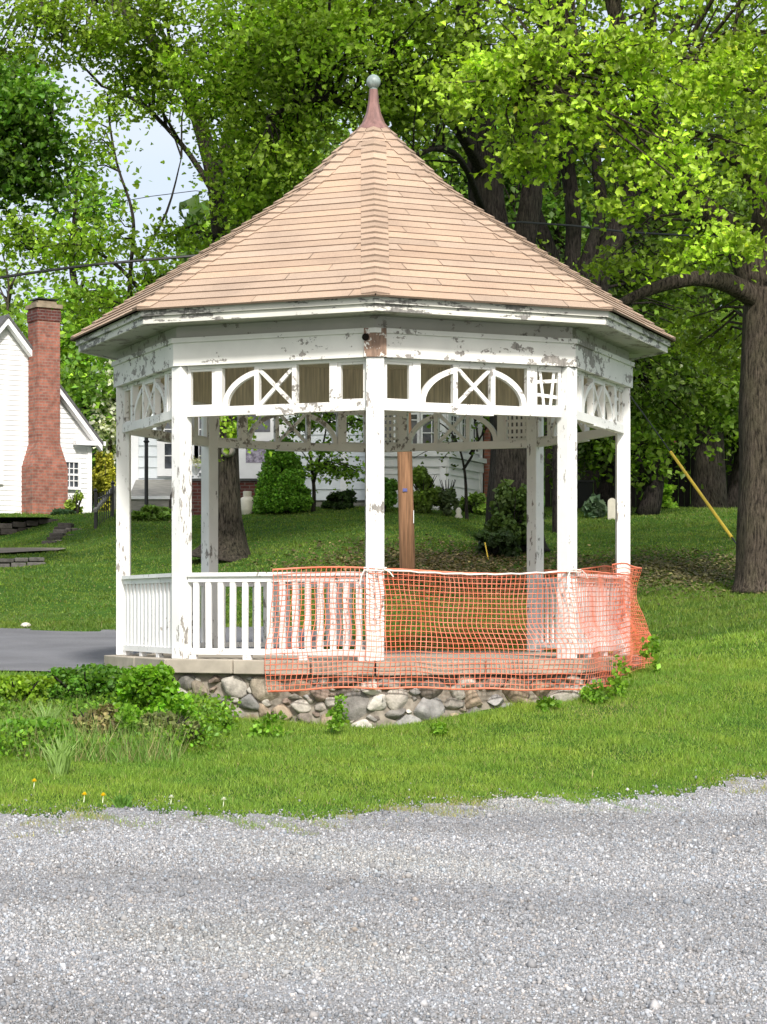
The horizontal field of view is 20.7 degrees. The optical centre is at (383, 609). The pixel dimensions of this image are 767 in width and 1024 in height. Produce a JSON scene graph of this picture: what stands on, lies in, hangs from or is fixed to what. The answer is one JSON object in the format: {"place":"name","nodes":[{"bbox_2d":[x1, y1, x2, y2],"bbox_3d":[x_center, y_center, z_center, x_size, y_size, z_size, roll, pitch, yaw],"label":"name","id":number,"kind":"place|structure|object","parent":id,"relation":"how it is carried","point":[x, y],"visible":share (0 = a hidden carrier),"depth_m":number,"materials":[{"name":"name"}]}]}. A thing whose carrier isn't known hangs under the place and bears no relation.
{"place":"outdoors","nodes":[
{"label":"outdoors","id":0,"kind":"place"},
{"bbox_2d":[0,517,50,519],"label":"terrace","id":1,"kind":"structure","parent":0,"point":[10,518],"depth_m":47.92,"materials":[{"name":"stone"}]},
{"bbox_2d":[50,508,75,514],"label":"daffodil leaves","id":2,"kind":"object","parent":1,"relation":"on","point":[60,511],"visible":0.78,"depth_m":48.75,"materials":[{"name":"green plant"}]},
{"bbox_2d":[0,548,64,552],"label":"garden path","id":3,"kind":"structure","parent":0,"point":[3,550],"depth_m":41.51,"materials":[{"name":"grey concrete"}]},
{"bbox_2d":[0,684,221,763],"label":"tall grass","id":4,"kind":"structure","parent":0,"point":[151,752],"depth_m":16.56,"materials":[{"name":"green plant"}]},
{"bbox_2d":[0,626,325,670],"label":"driveway","id":5,"kind":"structure","parent":0,"point":[23,649],"depth_m":26.20,"materials":[{"name":"grey asphalt"}]},
{"bbox_2d":[0,655,766,838],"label":"lawn grass","id":6,"kind":"structure","parent":0,"point":[260,759],"depth_m":16.40,"materials":[{"name":"green plant"}]},
{"bbox_2d":[0,451,766,819],"bbox_3d":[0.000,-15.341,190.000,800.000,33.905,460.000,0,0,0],"label":"ground","id":7,"kind":"structure","parent":0,"point":[238,607],"depth_m":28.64,"materials":[{"name":"green plant"}]},
{"bbox_2d":[0,253,25,313],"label":"bare tree","id":8,"kind":"object","parent":7,"relation":"on","point":[9,285],"visible":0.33,"depth_m":65.98,"materials":[{"name":"brown plant"}]},
{"bbox_2d":[0,557,45,566],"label":"block wall","id":9,"kind":"structure","parent":7,"relation":"on","point":[30,561],"depth_m":38.33,"materials":[{"name":"stone"}]},
{"bbox_2d":[0,519,57,534],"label":"retaining wall","id":10,"kind":"structure","parent":7,"relation":"on","point":[5,528],"depth_m":47.30,"materials":[{"name":"stone"}]},
{"bbox_2d":[0,672,66,716],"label":"leafy bush","id":11,"kind":"object","parent":7,"relation":"on","point":[26,687],"visible":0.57,"depth_m":18.18,"materials":[{"name":"green plant"}]},
{"bbox_2d":[0,253,71,367],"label":"broadleaf tree","id":12,"kind":"object","parent":7,"relation":"on","point":[13,308],"visible":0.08,"depth_m":69.33,"materials":[{"name":"green plant"}]},
{"bbox_2d":[0,716,80,749],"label":"weed clump","id":13,"kind":"object","parent":7,"relation":"on","point":[34,724],"visible":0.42,"depth_m":16.68,"materials":[{"name":"green plant"}]},
{"bbox_2d":[18,698,76,720],"bbox_3d":[-2.758,0.906,17.185,0.476,0.370,0.708,0,0,-27],"label":"grass clump","id":14,"kind":"object","parent":7,"relation":"on","point":[52,712],"visible":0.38,"depth_m":17.20,"materials":[{"name":"green plant"}]},
{"bbox_2d":[0,298,105,513],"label":"white house","id":15,"kind":"structure","parent":7,"relation":"on","point":[50,438],"depth_m":52.17,"materials":[{"name":"white wood"}]},
{"bbox_2d":[0,451,2,483],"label":"window","id":16,"kind":"structure","parent":15,"relation":"in","point":[1,452],"depth_m":51.97,"materials":[{"name":"white paint"}]},
{"bbox_2d":[65,459,80,489],"bbox_3d":[-7.882,-3.410,53.014,0.500,0.760,0.070,0,0,-33],"label":"window","id":17,"kind":"structure","parent":15,"relation":"in","point":[74,466],"depth_m":53.05,"materials":[{"name":"white paint"}]},
{"bbox_2d":[28,734,82,776],"bbox_3d":[-2.430,1.076,15.602,0.468,0.330,0.556,0,0,0],"label":"grass clump","id":18,"kind":"object","parent":7,"relation":"on","point":[61,758],"visible":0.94,"depth_m":15.57,"materials":[{"name":"green plant"}]},
{"bbox_2d":[0,9,111,246],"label":"maple tree","id":19,"kind":"object","parent":7,"relation":"on","point":[28,125],"visible":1,"depth_m":32.58,"materials":[{"name":"green plant"}]},
{"bbox_2d":[42,523,73,543],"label":"stone steps","id":20,"kind":"structure","parent":7,"relation":"on","point":[60,531],"depth_m":45.54,"materials":[{"name":"stone"}]},
{"bbox_2d":[0,258,133,511],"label":"broadleaf tree","id":21,"kind":"object","parent":7,"relation":"on","point":[68,327],"visible":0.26,"depth_m":62.27,"materials":[{"name":"green plant"}]},
{"bbox_2d":[63,490,84,513],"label":"rose bush","id":22,"kind":"object","parent":7,"relation":"on","point":[69,504],"visible":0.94,"depth_m":51.34,"materials":[{"name":"green plant"}]},
{"bbox_2d":[26,292,126,468],"bbox_3d":[-7.337,-5.613,58.057,5.332,6.652,5.324,0,0,38],"label":"broadleaf tree","id":23,"kind":"object","parent":7,"relation":"on","point":[88,386],"visible":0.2,"depth_m":57.18,"materials":[{"name":"green plant"}]},
{"bbox_2d":[39,663,123,713],"bbox_3d":[-2.656,0.756,18.580,0.924,0.571,0.966,0,0,-26],"label":"leafy bush","id":24,"kind":"object","parent":7,"relation":"on","point":[86,680],"visible":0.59,"depth_m":18.42,"materials":[{"name":"green plant"}]},
{"bbox_2d":[66,703,118,735],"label":"weeds","id":25,"kind":"object","parent":7,"relation":"on","point":[111,711],"visible":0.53,"depth_m":17.20,"materials":[{"name":"brown plant"}]},
{"bbox_2d":[17,157,170,409],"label":"broadleaf tree","id":26,"kind":"object","parent":7,"relation":"on","point":[92,212],"visible":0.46,"depth_m":74.75,"materials":[{"name":"green plant"}]},
{"bbox_2d":[0,61,198,333],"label":"young maple","id":27,"kind":"object","parent":7,"relation":"on","point":[93,247],"visible":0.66,"depth_m":40.75,"materials":[{"name":"green plant"}]},
{"bbox_2d":[86,359,115,466],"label":"dogwood tree","id":28,"kind":"object","parent":7,"relation":"on","point":[111,443],"visible":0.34,"depth_m":56.85,"materials":[{"name":"grey plant"}]},
{"bbox_2d":[92,450,115,511],"bbox_3d":[-7.316,-3.255,54.992,0.798,1.888,1.214,0,0,0],"label":"forsythia","id":29,"kind":"object","parent":7,"relation":"on","point":[103,478],"visible":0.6,"depth_m":54.85,"materials":[{"name":"yellow plant"}]},
{"bbox_2d":[93,481,114,528],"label":"iron gate","id":30,"kind":"structure","parent":7,"relation":"on","point":[111,494],"depth_m":45.59,"materials":[{"name":"black metal"}]},
{"bbox_2d":[93,486,115,511],"bbox_3d":[-6.074,-2.410,45.713,0.077,0.673,1.859,0,0,6],"label":"wooden handrail","id":31,"kind":"object","parent":30,"relation":"attached to","point":[99,505],"visible":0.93,"depth_m":45.61,"materials":[{"name":"grey wood"}]},
{"bbox_2d":[0,669,241,760],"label":"weed cover","id":32,"kind":"object","parent":7,"relation":"on","point":[209,720],"visible":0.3,"depth_m":17.04,"materials":[{"name":"green plant"}]},
{"bbox_2d":[106,794,144,807],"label":"grass clump","id":33,"kind":"object","parent":7,"relation":"on","point":[120,802],"visible":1,"depth_m":14.27,"materials":[{"name":"green plant"}]},
{"bbox_2d":[113,699,138,735],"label":"weed clump","id":34,"kind":"object","parent":7,"relation":"on","point":[122,713],"visible":0.8,"depth_m":16.94,"materials":[{"name":"green plant"}]},
{"bbox_2d":[143,428,152,504],"bbox_3d":[-5.157,-3.007,45.600,0.300,2.157,0.260,0,0,0],"label":"lamp post","id":35,"kind":"object","parent":7,"relation":"on","point":[146,441],"visible":0.51,"depth_m":45.56,"materials":[{"name":"black metal"}]},
{"bbox_2d":[131,504,171,520],"bbox_3d":[-4.988,-2.087,45.566,1.024,0.427,1.068,0,0,15],"label":"hosta bed","id":36,"kind":"object","parent":7,"relation":"on","point":[150,512],"visible":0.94,"depth_m":45.30,"materials":[{"name":"green plant"}]},
{"bbox_2d":[111,660,201,723],"bbox_3d":[-1.939,0.767,17.697,0.832,0.678,0.745,0,0,0],"label":"leafy bush","id":37,"kind":"object","parent":7,"relation":"on","point":[138,684],"visible":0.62,"depth_m":17.53,"materials":[{"name":"green plant"}]},
{"bbox_2d":[138,711,203,744],"bbox_3d":[-1.736,1.000,17.093,0.572,0.347,0.392,0,0,27],"label":"clump","id":38,"kind":"object","parent":7,"relation":"on","point":[168,717],"visible":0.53,"depth_m":17.03,"materials":[{"name":"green plant"}]},
{"bbox_2d":[0,0,454,561],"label":"maple tree","id":39,"kind":"object","parent":7,"relation":"on","point":[166,70],"visible":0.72,"depth_m":34.14,"materials":[{"name":"green plant"}]},
{"bbox_2d":[213,702,241,728],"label":"weed clump","id":40,"kind":"object","parent":7,"relation":"on","point":[223,719],"visible":0.69,"depth_m":17.90,"materials":[{"name":"green plant"}]},
{"bbox_2d":[158,171,304,251],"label":"broadleaf tree","id":41,"kind":"object","parent":7,"relation":"on","point":[207,224],"depth_m":52.10,"materials":[{"name":"green plant"}]},
{"bbox_2d":[241,491,253,514],"bbox_3d":[-2.942,-2.291,45.300,0.320,0.525,0.320,0,0,0],"label":"propane tank","id":42,"kind":"object","parent":7,"relation":"on","point":[247,502],"visible":0.88,"depth_m":45.17,"materials":[{"name":"white metal"}]},
{"bbox_2d":[247,710,293,737],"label":"weed clump","id":43,"kind":"object","parent":7,"relation":"on","point":[258,728],"visible":0.99,"depth_m":17.56,"materials":[{"name":"green plant"}]},
{"bbox_2d":[203,78,358,248],"bbox_3d":[-2.056,-8.701,55.132,6.088,12.677,6.438,0,0,22],"label":"broadleaf tree","id":44,"kind":"object","parent":7,"relation":"on","point":[329,151],"depth_m":54.80,"materials":[{"name":"green plant"}]},
{"bbox_2d":[251,436,313,513],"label":"dwarf spruce","id":45,"kind":"object","parent":7,"relation":"on","point":[280,484],"visible":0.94,"depth_m":44.66,"materials":[{"name":"green plant"}]},
{"bbox_2d":[131,412,489,514],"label":"house","id":46,"kind":"structure","parent":7,"relation":"on","point":[160,473],"depth_m":47.90,"materials":[{"name":"white paint"}]},
{"bbox_2d":[157,412,198,475],"bbox_3d":[-4.694,-3.816,47.935,0.960,1.540,0.070,0,0,0],"label":"window","id":47,"kind":"structure","parent":46,"relation":"in","point":[164,449],"depth_m":47.92,"materials":[{"name":"white paint"}]},
{"bbox_2d":[192,455,200,477],"bbox_3d":[-4.187,-3.178,46.918,0.533,0.552,0.527,0,0,18],"label":"planter","id":48,"kind":"object","parent":46,"relation":"on","point":[195,469],"visible":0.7,"depth_m":46.82,"materials":[{"name":"white ceramic"}]},
{"bbox_2d":[194,417,200,472],"bbox_3d":[-3.978,-3.816,47.935,0.700,1.400,0.070,0,0,0],"label":"window","id":49,"kind":"structure","parent":46,"relation":"in","point":[199,423],"depth_m":47.96,"materials":[{"name":"white paint"}]},
{"bbox_2d":[239,415,273,477],"bbox_3d":[-2.867,-3.745,47.925,0.920,1.756,0.060,0,0,0],"label":"door","id":50,"kind":"structure","parent":46,"relation":"in","point":[249,464],"depth_m":47.90,"materials":[{"name":"white paint"}]},
{"bbox_2d":[385,415,394,441],"bbox_3d":[0.015,-4.325,46.265,0.490,1.520,0.070,0,0,0],"label":"window","id":51,"kind":"structure","parent":46,"relation":"in","point":[385,415],"depth_m":46.29,"materials":[{"name":"grey glass"}]},
{"bbox_2d":[411,412,418,443],"bbox_3d":[0.540,-4.325,46.265,0.490,1.520,0.070,0,0,0],"label":"window","id":52,"kind":"structure","parent":46,"relation":"in","point":[414,416],"depth_m":46.29,"materials":[{"name":"white paint"}]},
{"bbox_2d":[421,412,439,442],"bbox_3d":[1.065,-4.325,46.265,0.490,1.520,0.070,0,0,0],"label":"window","id":53,"kind":"structure","parent":46,"relation":"in","point":[426,432],"depth_m":46.29,"materials":[{"name":"white paint"}]},
{"bbox_2d":[451,414,458,441],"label":"window","id":54,"kind":"structure","parent":46,"relation":"in","point":[454,418],"depth_m":46.76,"materials":[{"name":"grey glass"}]},
{"bbox_2d":[460,415,469,452],"bbox_3d":[1.844,-4.325,47.337,0.070,1.530,0.500,0,0,22],"label":"window","id":55,"kind":"structure","parent":46,"relation":"in","point":[462,424],"depth_m":47.31,"materials":[{"name":"white paint"}]},
{"bbox_2d":[471,418,479,454],"bbox_3d":[2.118,-4.325,48.009,0.070,1.530,0.500,0,0,22],"label":"window","id":56,"kind":"structure","parent":46,"relation":"in","point":[473,433],"depth_m":47.99,"materials":[{"name":"grey glass"}]},
{"bbox_2d":[273,412,364,511],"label":"japanese maple","id":57,"kind":"object","parent":7,"relation":"on","point":[324,466],"visible":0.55,"depth_m":44.88,"materials":[{"name":"green plant"}]},
{"bbox_2d":[325,693,349,731],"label":"weed clump","id":58,"kind":"object","parent":7,"relation":"on","point":[336,713],"visible":1,"depth_m":17.87,"materials":[{"name":"green plant"}]},
{"bbox_2d":[321,488,357,508],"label":"hedge","id":59,"kind":"object","parent":7,"relation":"on","point":[344,499],"visible":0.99,"depth_m":45.35,"materials":[{"name":"green plant"}]},
{"bbox_2d":[70,74,675,727],"bbox_3d":[-0.100,-1.929,21.000,5.615,6.858,5.617,0,0,-23],"label":"gazebo","id":60,"kind":"object","parent":7,"relation":"on","point":[374,270],"visible":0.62,"depth_m":19.15,"materials":[{"name":"wood"}]},
{"bbox_2d":[265,566,653,691],"bbox_3d":[1.205,0.178,19.577,4.659,1.122,1.668,0,0,-40],"label":"safety netting","id":61,"kind":"object","parent":60,"relation":"attached to","point":[591,606],"visible":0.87,"depth_m":18.68,"materials":[{"name":"orange plastic"}]},
{"bbox_2d":[359,567,587,584],"bbox_3d":[0.856,-0.298,18.787,2.281,0.149,0.136,0,0,-23],"label":"twine","id":62,"kind":"object","parent":60,"relation":"attached to","point":[389,570],"visible":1,"depth_m":18.73,"materials":[{"name":"white fabric"}]},
{"bbox_2d":[384,562,648,670],"bbox_3d":[1.558,0.082,22.221,1.256,1.080,4.360,0,0,-34],"label":"safety netting","id":63,"kind":"object","parent":60,"relation":"attached to","point":[632,640],"visible":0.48,"depth_m":23.09,"materials":[{"name":"orange plastic"}]},
{"bbox_2d":[0,581,766,676],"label":"lawn grass","id":64,"kind":"structure","parent":7,"relation":"on","point":[656,623],"depth_m":26.64,"materials":[{"name":"green plant"}]},
{"bbox_2d":[384,477,397,511],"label":"round shrub","id":65,"kind":"object","parent":7,"relation":"on","point":[390,492],"visible":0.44,"depth_m":44.30,"materials":[{"name":"green plant"}]},
{"bbox_2d":[24,59,766,494],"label":"woodland","id":66,"kind":"object","parent":7,"relation":"on","point":[192,203],"depth_m":87.72,"materials":[{"name":"green plant"}]},
{"bbox_2d":[299,0,501,193],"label":"broadleaf tree","id":67,"kind":"object","parent":7,"relation":"on","point":[436,164],"visible":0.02,"depth_m":56.97,"materials":[{"name":"green plant"}]},
{"bbox_2d":[397,413,415,578],"bbox_3d":[0.253,-3.230,32.974,0.900,5.568,0.298,0,0,0],"label":"utility pole","id":68,"kind":"object","parent":7,"relation":"on","point":[406,516],"visible":0.34,"depth_m":32.90,"materials":[{"name":"brown wood"}]},
{"bbox_2d":[0,254,197,278],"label":"overhead cable","id":69,"kind":"object","parent":68,"relation":"attached to","point":[94,264],"visible":0.51,"depth_m":31.96,"materials":[{"name":"black metal"}]},
{"bbox_2d":[0,190,221,216],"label":"overhead cable","id":70,"kind":"object","parent":68,"relation":"attached to","point":[106,204],"visible":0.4,"depth_m":39.30,"materials":[{"name":"black metal"}]},
{"bbox_2d":[504,221,766,238],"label":"overhead cable","id":71,"kind":"object","parent":68,"relation":"attached to","point":[620,231],"visible":0.41,"depth_m":30.73,"materials":[{"name":"black metal"}]},
{"bbox_2d":[413,465,442,513],"bbox_3d":[0.822,-2.549,45.016,1.019,1.109,0.918,0,0,0],"label":"azalea","id":72,"kind":"object","parent":7,"relation":"on","point":[425,499],"visible":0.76,"depth_m":44.78,"materials":[{"name":"green plant"}]},
{"bbox_2d":[429,720,448,735],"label":"weed clump","id":73,"kind":"object","parent":7,"relation":"on","point":[439,727],"visible":1,"depth_m":17.83,"materials":[{"name":"green plant"}]},
{"bbox_2d":[196,0,687,551],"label":"maple tree","id":74,"kind":"object","parent":7,"relation":"on","point":[394,94],"visible":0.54,"depth_m":33.55,"materials":[{"name":"green plant"}]},
{"bbox_2d":[433,479,460,516],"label":"azalea","id":75,"kind":"object","parent":7,"relation":"on","point":[449,495],"visible":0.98,"depth_m":44.84,"materials":[{"name":"green plant"}]},
{"bbox_2d":[414,414,489,519],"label":"young tree","id":76,"kind":"object","parent":7,"relation":"on","point":[471,452],"visible":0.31,"depth_m":43.97,"materials":[{"name":"green plant"}]},
{"bbox_2d":[455,508,462,517],"bbox_3d":[1.598,-2.040,44.600,0.180,0.250,0.171,0,0,0],"label":"garden ornament","id":77,"kind":"object","parent":7,"relation":"on","point":[458,512],"visible":0.79,"depth_m":44.55,"materials":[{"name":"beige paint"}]},
{"bbox_2d":[200,534,732,621],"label":"leaf litter","id":78,"kind":"object","parent":7,"relation":"on","point":[422,558],"visible":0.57,"depth_m":34.93,"materials":[{"name":"brown plant"}]},
{"bbox_2d":[459,491,486,514],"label":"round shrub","id":79,"kind":"object","parent":7,"relation":"on","point":[476,503],"visible":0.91,"depth_m":45.80,"materials":[{"name":"green plant"}]},
{"bbox_2d":[397,23,587,238],"bbox_3d":[2.851,-9.734,59.990,7.758,14.256,7.023,0,0,0],"label":"broadleaf tree","id":80,"kind":"object","parent":7,"relation":"on","point":[457,178],"visible":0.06,"depth_m":58.82,"materials":[{"name":"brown plant"}]},
{"bbox_2d":[472,529,522,556],"bbox_3d":[1.982,-1.142,36.612,0.925,0.548,1.307,0,0,0],"label":"shrub","id":81,"kind":"object","parent":7,"relation":"on","point":[508,543],"visible":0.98,"depth_m":36.20,"materials":[{"name":"green plant"}]},
{"bbox_2d":[483,479,546,552],"bbox_3d":[2.297,-1.627,37.217,1.100,1.417,1.067,0,0,-16],"label":"shrub","id":82,"kind":"object","parent":7,"relation":"on","point":[507,502],"visible":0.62,"depth_m":37.07,"materials":[{"name":"green plant"}]},
{"bbox_2d":[439,34,653,321],"bbox_3d":[4.787,-9.251,57.784,7.058,13.319,7.808,0,0,0],"label":"broadleaf tree","id":83,"kind":"object","parent":7,"relation":"on","point":[553,210],"visible":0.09,"depth_m":57.09,"materials":[{"name":"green plant"}]},
{"bbox_2d":[535,695,562,712],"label":"weed clump","id":84,"kind":"object","parent":7,"relation":"on","point":[544,703],"visible":0.98,"depth_m":18.54,"materials":[{"name":"green plant"}]},
{"bbox_2d":[388,0,766,592],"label":"maple tree","id":85,"kind":"object","parent":7,"relation":"on","point":[742,247],"visible":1,"depth_m":25.94,"materials":[{"name":"green plant"}]},
{"bbox_2d":[577,480,593,507],"bbox_3d":[4.685,-2.729,50.000,0.620,0.675,0.680,0,0,0],"label":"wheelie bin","id":86,"kind":"object","parent":7,"relation":"on","point":[584,489],"visible":0.38,"depth_m":49.70,"materials":[{"name":"black plastic"}]},
{"bbox_2d":[420,0,765,532],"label":"maple tree","id":87,"kind":"object","parent":7,"relation":"on","point":[573,252],"visible":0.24,"depth_m":42.23,"materials":[{"name":"green plant"}]},
{"bbox_2d":[580,493,606,518],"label":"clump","id":88,"kind":"object","parent":7,"relation":"on","point":[594,505],"visible":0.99,"depth_m":45.77,"materials":[{"name":"green plant"}]},
{"bbox_2d":[578,679,613,702],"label":"weed clump","id":89,"kind":"object","parent":7,"relation":"on","point":[591,693],"visible":1,"depth_m":18.86,"materials":[{"name":"green plant"}]},
{"bbox_2d":[607,498,614,519],"bbox_3d":[4.905,-2.147,45.035,0.180,0.490,0.070,0,0,0],"label":"marker stone","id":90,"kind":"object","parent":7,"relation":"on","point":[611,508],"visible":0.69,"depth_m":45.00,"materials":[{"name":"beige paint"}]},
{"bbox_2d":[544,378,690,505],"bbox_3d":[5.412,-4.232,52.156,4.459,4.388,5.024,0,0,-40],"label":"broadleaf tree","id":91,"kind":"object","parent":7,"relation":"on","point":[605,490],"visible":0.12,"depth_m":51.77,"materials":[{"name":"green plant"}]},
{"bbox_2d":[606,654,633,697],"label":"weed clump","id":92,"kind":"object","parent":7,"relation":"on","point":[616,681],"visible":0.98,"depth_m":19.14,"materials":[{"name":"green plant"}]},
{"bbox_2d":[496,537,766,604],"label":"leaf litter","id":93,"kind":"object","parent":7,"relation":"on","point":[706,574],"visible":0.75,"depth_m":33.47,"materials":[{"name":"brown plant"}]},
{"bbox_2d":[545,417,733,507],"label":"garden shed","id":94,"kind":"structure","parent":7,"relation":"on","point":[681,497],"depth_m":56.98,"materials":[{"name":"wood"}]},
{"bbox_2d":[595,401,686,514],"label":"young maple","id":95,"kind":"object","parent":7,"relation":"on","point":[647,451],"visible":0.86,"depth_m":45.79,"materials":[{"name":"green plant"}]},
{"bbox_2d":[638,635,663,673],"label":"weed clump","id":96,"kind":"object","parent":7,"relation":"on","point":[652,646],"visible":1,"depth_m":20.18,"materials":[{"name":"green plant"}]},
{"bbox_2d":[581,80,733,396],"bbox_3d":[8.186,-9.336,62.063,7.108,13.065,7.232,0,0,0],"label":"broadleaf tree","id":97,"kind":"object","parent":7,"relation":"on","point":[591,186],"visible":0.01,"depth_m":61.21,"materials":[{"name":"green plant"}]},
{"bbox_2d":[638,483,678,507],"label":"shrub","id":98,"kind":"object","parent":7,"relation":"on","point":[667,502],"visible":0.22,"depth_m":47.71,"materials":[{"name":"green plant"}]},
{"bbox_2d":[561,163,758,507],"bbox_3d":[7.662,-6.508,50.132,6.955,8.350,5.180,0,0,0],"label":"broadleaf tree","id":99,"kind":"object","parent":7,"relation":"on","point":[710,476],"visible":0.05,"depth_m":49.68,"materials":[{"name":"green plant"}]},
{"bbox_2d":[554,2,766,514],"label":"maple tree","id":100,"kind":"object","parent":7,"relation":"on","point":[681,414],"visible":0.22,"depth_m":46.55,"materials":[{"name":"green plant"}]},
{"bbox_2d":[630,395,735,543],"bbox_3d":[4.704,-3.006,35.953,0.052,4.021,5.621,0,0,-19],"label":"guy wire","id":101,"kind":"object","parent":7,"relation":"on","point":[701,495],"visible":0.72,"depth_m":34.64,"materials":[{"name":"yellow metal"}]},
{"bbox_2d":[630,326,740,483],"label":"dogwood tree","id":102,"kind":"object","parent":7,"relation":"on","point":[663,477],"visible":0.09,"depth_m":48.03,"materials":[{"name":"green plant"}]},
{"bbox_2d":[655,290,743,507],"bbox_3d":[9.181,-5.371,54.062,5.207,5.898,5.296,0,0,33],"label":"broadleaf tree","id":103,"kind":"object","parent":7,"relation":"on","point":[733,491],"visible":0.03,"depth_m":53.82,"materials":[{"name":"brown plant"}]},
{"bbox_2d":[637,0,766,358],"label":"broadleaf tree","id":104,"kind":"object","parent":7,"relation":"on","point":[725,12],"visible":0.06,"depth_m":59.25,"materials":[{"name":"green plant"}]},
{"bbox_2d":[0,760,766,1023],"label":"gravel yard","id":105,"kind":"structure","parent":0,"point":[621,1001],"depth_m":10.35,"materials":[{"name":"grey gravel"}]},
{"bbox_2d":[0,0,766,372],"label":"sky","id":106,"kind":"structure","parent":0,"point":[164,148],"materials":[{"name":"white"}]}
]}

